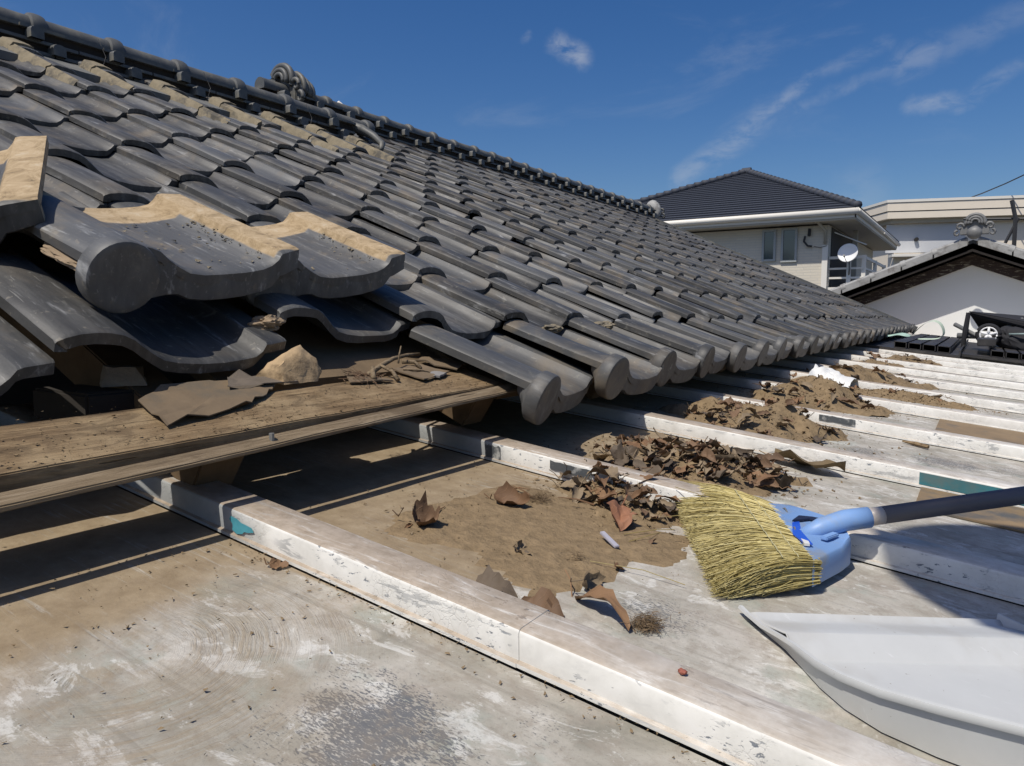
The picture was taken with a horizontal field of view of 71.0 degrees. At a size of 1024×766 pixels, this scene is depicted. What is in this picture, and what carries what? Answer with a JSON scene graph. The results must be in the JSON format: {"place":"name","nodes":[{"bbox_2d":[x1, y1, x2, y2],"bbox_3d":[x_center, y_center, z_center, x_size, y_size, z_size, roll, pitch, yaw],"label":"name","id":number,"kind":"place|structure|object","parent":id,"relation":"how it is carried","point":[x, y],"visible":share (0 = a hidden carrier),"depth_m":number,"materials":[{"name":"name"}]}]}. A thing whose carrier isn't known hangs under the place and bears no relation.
{"place":"outdoors","nodes":[
{"label":"outdoors","id":0,"kind":"place"},
{"bbox_2d":[99,365,147,386],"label":"clay block","id":1,"kind":"structure","parent":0,"point":[120,375],"depth_m":0.82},
{"bbox_2d":[0,0,1023,207],"label":"sky","id":2,"kind":"structure","parent":0,"point":[869,102],"materials":[{"name":"blue"}]},
{"bbox_2d":[634,167,900,289],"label":"hip roof house","id":3,"kind":"structure","parent":0,"point":[823,239],"depth_m":24.42,"materials":[{"name":"white paint"}]},
{"bbox_2d":[761,229,776,261],"bbox_3d":[8.661,-4.630,24.188,0.450,1.050,0.068,4,6,33],"label":"window","id":4,"kind":"structure","parent":3,"relation":"in","point":[768,236],"depth_m":24.19,"materials":[{"name":"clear glass"}]},
{"bbox_2d":[780,227,797,261],"bbox_3d":[9.204,-4.580,23.835,0.510,1.120,0.068,4,6,33],"label":"window","id":5,"kind":"structure","parent":3,"relation":"in","point":[789,236],"depth_m":23.83,"materials":[{"name":"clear glass"}]},
{"bbox_2d":[830,212,1023,340],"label":"gable house","id":6,"kind":"structure","parent":0,"point":[948,286],"depth_m":7.87,"materials":[{"name":"white paint"}]},
{"label":"ground","id":7,"kind":"structure","parent":0,"visible":0},
{"bbox_2d":[0,7,917,635],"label":"tiled house","id":8,"kind":"structure","parent":7,"relation":"on","point":[506,259],"depth_m":1.66,"materials":[{"name":"ceramic"}]},
{"bbox_2d":[0,136,48,243],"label":"removed eave tile","id":9,"kind":"object","parent":8,"relation":"on","point":[23,162],"visible":1,"depth_m":0.86,"materials":[{"name":"ceramic"}]},
{"bbox_2d":[25,191,298,312],"bbox_3d":[-0.493,-0.197,0.957,0.310,0.091,0.302,26,26,28],"label":"removed eave tile","id":10,"kind":"object","parent":8,"relation":"on","point":[118,269],"visible":0.94,"depth_m":0.91,"materials":[{"name":"ceramic"}]},
{"bbox_2d":[40,242,77,269],"bbox_3d":[-0.503,-0.142,0.811,0.108,0.014,0.028,26,26,28],"label":"wood piece","id":11,"kind":"object","parent":10,"relation":"on","point":[56,254],"visible":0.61,"depth_m":0.80,"materials":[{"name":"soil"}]},
{"bbox_2d":[121,220,372,269],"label":"clay crumbs","id":12,"kind":"object","parent":10,"relation":"on","point":[197,260],"visible":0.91,"depth_m":1.02,"materials":[{"name":"beige soil"}]},
{"bbox_2d":[138,380,276,426],"bbox_3d":[-0.330,0.017,0.815,0.095,0.034,0.190,4,6,33],"label":"felt scrap","id":13,"kind":"object","parent":8,"relation":"on","point":[169,404],"visible":1,"depth_m":0.79,"materials":[{"name":"fabric"}]},
{"bbox_2d":[227,369,297,388],"bbox_3d":[-0.310,-0.007,0.893,0.040,0.022,0.125,4,6,33],"label":"felt scrap","id":14,"kind":"object","parent":13,"relation":"on","point":[239,379],"visible":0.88,"depth_m":0.87,"materials":[{"name":"brown fabric"}]},
{"bbox_2d":[247,315,285,330],"bbox_3d":[-0.332,-0.079,0.971,0.049,0.027,0.048,-1,5,-10],"label":"debris","id":15,"kind":"object","parent":8,"relation":"on","point":[271,322],"visible":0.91,"depth_m":0.95,"materials":[{"name":"soil"}]},
{"bbox_2d":[256,345,321,384],"bbox_3d":[-0.290,-0.025,0.926,0.052,0.049,0.088,3,6,26],"label":"clay lump","id":16,"kind":"object","parent":8,"relation":"on","point":[299,363],"visible":0.94,"depth_m":0.92,"materials":[{"name":"beige soil"}]},
{"bbox_2d":[242,212,404,308],"bbox_3d":[-0.379,-0.222,1.177,0.310,0.091,0.302,27,31,35],"label":"removed eave tile","id":17,"kind":"object","parent":8,"relation":"on","point":[330,276],"visible":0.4,"depth_m":1.18,"materials":[{"name":"ceramic"}]},
{"bbox_2d":[338,367,385,385],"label":"root tuft","id":18,"kind":"object","parent":8,"relation":"on","point":[354,373],"visible":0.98,"depth_m":1.00,"materials":[{"name":"brown plant"}]},
{"bbox_2d":[347,376,392,382],"bbox_3d":[-0.201,-0.006,1.007,0.020,0.011,0.071,5,7,42],"label":"bark piece","id":19,"kind":"object","parent":8,"relation":"on","point":[351,379],"visible":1,"depth_m":1.00,"materials":[{"name":"wood"}]},
{"bbox_2d":[370,366,376,379],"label":"twig","id":20,"kind":"object","parent":19,"relation":"on","point":[373,372],"visible":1,"depth_m":1.01,"materials":[{"name":"brown wood"}]},
{"bbox_2d":[380,364,399,380],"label":"twig","id":21,"kind":"object","parent":8,"relation":"on","point":[394,374],"visible":1,"depth_m":1.05,"materials":[{"name":"brown wood"}]},
{"bbox_2d":[366,353,420,375],"bbox_3d":[-0.180,-0.029,1.102,0.009,0.028,0.178,2,6,16],"label":"twig","id":22,"kind":"object","parent":8,"relation":"on","point":[385,363],"visible":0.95,"depth_m":1.08,"materials":[{"name":"brown wood"}]},
{"bbox_2d":[392,364,449,379],"bbox_3d":[-0.140,-0.018,1.107,0.056,0.019,0.083,2,6,22],"label":"bark piece","id":23,"kind":"object","parent":8,"relation":"on","point":[421,375],"visible":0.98,"depth_m":1.09,"materials":[{"name":"wood"}]},
{"bbox_2d":[402,359,421,368],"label":"twig","id":24,"kind":"object","parent":23,"relation":"on","point":[414,362],"visible":0.97,"depth_m":1.11,"materials":[{"name":"brown wood"}]},
{"bbox_2d":[403,368,429,372],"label":"twig","id":25,"kind":"object","parent":23,"relation":"on","point":[410,369],"visible":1,"depth_m":1.09,"materials":[{"name":"brown wood"}]},
{"bbox_2d":[430,371,446,377],"bbox_3d":[-0.116,-0.013,1.107,0.019,0.009,0.041,1,6,11],"label":"bark piece","id":26,"kind":"object","parent":8,"relation":"on","point":[438,374],"visible":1,"depth_m":1.11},
{"bbox_2d":[416,357,464,369],"bbox_3d":[-0.117,-0.032,1.176,0.088,0.020,0.050,-1,6,-12],"label":"bark piece","id":27,"kind":"object","parent":8,"relation":"on","point":[448,363],"visible":0.97,"depth_m":1.17,"materials":[{"name":"wood"}]},
{"bbox_2d":[542,324,563,332],"bbox_3d":[0.088,-0.119,1.567,0.049,0.020,0.056,1,5,7],"label":"clay patch","id":28,"kind":"object","parent":8,"relation":"on","point":[553,328],"visible":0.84,"depth_m":1.55,"materials":[{"name":"beige soil"}]},
{"bbox_2d":[594,321,615,328],"bbox_3d":[0.229,-0.144,1.795,0.058,0.024,0.073,2,6,21],"label":"clay patch","id":29,"kind":"object","parent":8,"relation":"on","point":[608,324],"visible":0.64,"depth_m":1.77,"materials":[{"name":"beige soil"}]},
{"bbox_2d":[0,333,1023,765],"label":"metal roof","id":30,"kind":"structure","parent":7,"relation":"on","point":[744,691],"depth_m":0.60,"materials":[{"name":"white paint"}]},
{"bbox_2d":[264,557,288,568],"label":"fallen leaf","id":31,"kind":"object","parent":30,"relation":"on","point":[274,563],"visible":1,"depth_m":0.66,"materials":[{"name":"brown plant"}]},
{"bbox_2d":[2,459,849,765],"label":"soil grit","id":32,"kind":"object","parent":30,"relation":"on","point":[354,611],"visible":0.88,"depth_m":0.56,"materials":[{"name":"brown soil"}]},
{"bbox_2d":[476,564,517,596],"bbox_3d":[-0.025,0.178,0.628,0.060,0.027,0.032,1,11,5],"label":"fallen leaf","id":33,"kind":"object","parent":30,"relation":"on","point":[488,576],"visible":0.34,"depth_m":0.63,"materials":[{"name":"brown plant"}]},
{"bbox_2d":[517,587,564,617],"bbox_3d":[0.020,0.187,0.606,0.040,0.023,0.047,-3,6,-27],"label":"fallen leaf","id":34,"kind":"object","parent":30,"relation":"on","point":[545,598],"visible":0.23,"depth_m":0.61,"materials":[{"name":"brown plant"}]},
{"bbox_2d":[368,473,748,614],"bbox_3d":[0.045,0.166,0.824,0.484,0.056,0.506,2,6,17],"label":"soil patch","id":35,"kind":"object","parent":30,"relation":"on","point":[551,536],"visible":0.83,"depth_m":0.78,"materials":[{"name":"soil"}]},
{"bbox_2d":[392,490,439,525],"bbox_3d":[-0.105,0.139,0.787,0.054,0.040,0.027,0,5,-5],"label":"fallen leaf","id":36,"kind":"object","parent":35,"relation":"on","point":[423,513],"visible":1,"depth_m":0.80,"materials":[{"name":"brown plant"}]},
{"bbox_2d":[484,481,529,505],"bbox_3d":[-0.008,0.140,0.891,0.066,0.023,0.029,3,35,25],"label":"fallen leaf","id":37,"kind":"object","parent":35,"relation":"on","point":[507,493],"visible":1,"depth_m":0.90,"materials":[{"name":"brown plant"}]},
{"bbox_2d":[512,540,525,549],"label":"fallen leaf","id":38,"kind":"object","parent":35,"relation":"on","point":[520,544],"visible":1,"depth_m":0.75,"materials":[{"name":"brown plant"}]},
{"bbox_2d":[514,548,529,554],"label":"fallen leaf","id":39,"kind":"object","parent":35,"relation":"on","point":[520,551],"visible":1,"depth_m":0.74,"materials":[{"name":"brown plant"}]},
{"bbox_2d":[527,487,554,504],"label":"root tuft","id":40,"kind":"object","parent":35,"relation":"on","point":[544,498],"visible":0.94,"depth_m":0.91,"materials":[{"name":"brown plant"}]},
{"bbox_2d":[565,549,585,560],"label":"root tuft","id":41,"kind":"object","parent":35,"relation":"on","point":[577,555],"visible":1,"depth_m":0.74,"materials":[{"name":"brown plant"}]},
{"bbox_2d":[600,531,618,547],"bbox_3d":[0.107,0.171,0.785,0.006,0.004,0.032,-2,19,-25],"label":"plastic sliver","id":42,"kind":"object","parent":35,"relation":"on","point":[609,539],"visible":1,"depth_m":0.78,"materials":[{"name":"white plastic"}]},
{"bbox_2d":[607,495,637,531],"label":"fallen leaf","id":43,"kind":"object","parent":35,"relation":"on","point":[622,516],"visible":1,"depth_m":0.85,"materials":[{"name":"brown plant"}]},
{"bbox_2d":[570,569,605,589],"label":"fallen leaf","id":44,"kind":"object","parent":30,"relation":"on","point":[590,581],"visible":0.96,"depth_m":0.68,"materials":[{"name":"brown plant"}]},
{"bbox_2d":[564,569,630,630],"bbox_3d":[0.071,0.189,0.630,0.021,0.025,0.093,7,1,-35],"label":"fallen leaf","id":45,"kind":"object","parent":30,"relation":"on","point":[599,592],"visible":1,"depth_m":0.62,"materials":[{"name":"brown plant"}]},
{"bbox_2d":[592,461,609,468],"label":"fallen leaf","id":46,"kind":"object","parent":30,"relation":"on","point":[598,463],"visible":0.48,"depth_m":0.99,"materials":[{"name":"brown plant"}]},
{"bbox_2d":[525,459,693,541],"bbox_3d":[0.149,0.139,0.971,0.254,0.065,0.354,0,5,-6],"label":"leaf heap","id":47,"kind":"object","parent":30,"relation":"on","point":[598,492],"visible":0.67,"depth_m":0.92,"materials":[{"name":"plant"}]},
{"bbox_2d":[620,611,670,634],"bbox_3d":[0.111,0.200,0.605,0.039,0.016,0.042,4,6,33],"label":"root tuft","id":48,"kind":"object","parent":30,"relation":"on","point":[647,622],"visible":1,"depth_m":0.60,"materials":[{"name":"brown plant"}]},
{"bbox_2d":[678,668,687,674],"bbox_3d":[0.115,0.194,0.483,0.007,0.004,0.005,4,6,33],"label":"red chip","id":49,"kind":"object","parent":30,"relation":"on","point":[681,671],"visible":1,"depth_m":0.48,"materials":[{"name":"red"}]},
{"bbox_2d":[541,427,875,506],"bbox_3d":[0.285,0.124,1.155,0.514,0.088,0.446,0,5,-5],"label":"leaf heap","id":50,"kind":"object","parent":30,"relation":"on","point":[710,461],"visible":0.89,"depth_m":1.11,"materials":[{"name":"plant"}]},
{"bbox_2d":[634,394,931,459],"bbox_3d":[0.534,0.082,1.577,0.554,0.102,0.566,-1,6,-14],"label":"leaf heap","id":51,"kind":"object","parent":30,"relation":"on","point":[786,419],"visible":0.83,"depth_m":1.52,"materials":[{"name":"plant"}]},
{"bbox_2d":[684,372,915,421],"bbox_3d":[0.871,0.031,2.068,0.678,0.123,0.572,-1,6,-11],"label":"leaf heap","id":52,"kind":"object","parent":30,"relation":"on","point":[819,392],"visible":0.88,"depth_m":1.98,"materials":[{"name":"plant"}]},
{"bbox_2d":[759,448,845,470],"bbox_3d":[0.494,0.128,1.234,0.082,0.026,0.160,8,1,-40],"label":"fallen leaf","id":53,"kind":"object","parent":30,"relation":"on","point":[791,455],"visible":0.82,"depth_m":1.21,"materials":[{"name":"brown plant"}]},
{"bbox_2d":[590,480,1023,598],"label":"broom","id":54,"kind":"object","parent":30,"relation":"on","point":[745,544],"visible":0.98,"depth_m":0.78,"materials":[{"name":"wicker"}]},
{"bbox_2d":[734,361,967,393],"bbox_3d":[1.319,-0.022,2.696,1.142,0.125,0.512,-3,6,-28],"label":"leaf heap","id":55,"kind":"object","parent":30,"relation":"on","point":[875,374],"visible":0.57,"depth_m":2.64,"materials":[{"name":"plant"}]},
{"bbox_2d":[809,364,857,387],"bbox_3d":[1.089,-0.026,2.424,0.130,0.070,0.240,4,6,33],"label":"crumpled sheet","id":56,"kind":"object","parent":55,"relation":"on","point":[835,375],"visible":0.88,"depth_m":2.39,"materials":[{"name":"white paper"}]},
{"bbox_2d":[738,605,1023,765],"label":"dustpan","id":57,"kind":"object","parent":30,"relation":"on","point":[951,690],"visible":1,"depth_m":0.56,"materials":[{"name":"white plastic"}]},
{"bbox_2d":[853,351,942,369],"bbox_3d":[2.013,-0.120,3.745,1.199,0.115,0.404,-4,7,-37],"label":"leaf heap","id":58,"kind":"object","parent":30,"relation":"on","point":[912,358],"visible":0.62,"depth_m":3.68,"materials":[{"name":"plant"}]},
{"bbox_2d":[856,334,970,357],"bbox_3d":[3.142,-0.315,5.483,0.580,0.102,2.650,4,6,33],"label":"black tray stack","id":59,"kind":"object","parent":30,"relation":"on","point":[943,346],"visible":0.8,"depth_m":4.62,"materials":[{"name":"plastic"}]},
{"bbox_2d":[887,333,910,336],"bbox_3d":[2.698,-0.347,5.163,0.160,0.045,0.300,-4,7,-41],"label":"strap","id":60,"kind":"object","parent":59,"relation":"on","point":[905,334],"visible":0.42,"depth_m":5.08,"materials":[{"name":"green plastic"}]},
{"bbox_2d":[911,320,944,339],"bbox_3d":[2.887,-0.375,5.044,0.172,0.135,0.224,-4,7,-35],"label":"strap","id":61,"kind":"object","parent":59,"relation":"on","point":[941,325],"visible":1,"depth_m":5.00,"materials":[{"name":"plastic"}]},
{"bbox_2d":[902,440,929,448],"bbox_3d":[0.857,0.130,1.522,0.010,0.010,0.056,-3,6,-28],"label":"wood stick","id":62,"kind":"object","parent":30,"relation":"on","point":[918,444],"visible":1,"depth_m":1.52,"materials":[{"name":"brown wood"}]},
{"bbox_2d":[845,386,1008,415],"bbox_3d":[1.255,0.048,2.321,0.643,0.070,0.243,4,6,33],"label":"leaf heap","id":63,"kind":"object","parent":30,"relation":"on","point":[912,397],"visible":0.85,"depth_m":2.27,"materials":[{"name":"soil"}]},
{"bbox_2d":[951,339,1023,363],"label":"black tray stack","id":64,"kind":"object","parent":30,"relation":"on","point":[975,350],"visible":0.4,"depth_m":4.57,"materials":[{"name":"plastic"}]},
{"bbox_2d":[977,337,995,345],"bbox_3d":[3.175,-0.281,4.804,0.100,0.045,0.750,4,6,33],"label":"black box","id":65,"kind":"object","parent":64,"relation":"on","point":[986,341],"visible":0.89,"depth_m":4.50,"materials":[{"name":"plastic"}]},
{"bbox_2d":[953,311,1023,355],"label":"folded trolley","id":66,"kind":"object","parent":64,"relation":"on","point":[1007,330],"visible":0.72,"depth_m":4.90,"materials":[{"name":"black metal"}]},
{"bbox_2d":[862,195,1023,270],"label":"apartment block","id":67,"kind":"structure","parent":7,"relation":"on","point":[915,227],"depth_m":44.20,"materials":[{"name":"white paint"}]},
{"bbox_2d":[972,174,1023,196],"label":"overhead cable","id":68,"kind":"object","parent":67,"relation":"attached to","point":[999,186],"visible":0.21,"depth_m":42.97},
{"bbox_2d":[963,200,1023,245],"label":"braced pole","id":69,"kind":"object","parent":7,"relation":"on","point":[1013,230],"visible":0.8,"depth_m":29.91,"materials":[{"name":"grey metal"}]}
]}

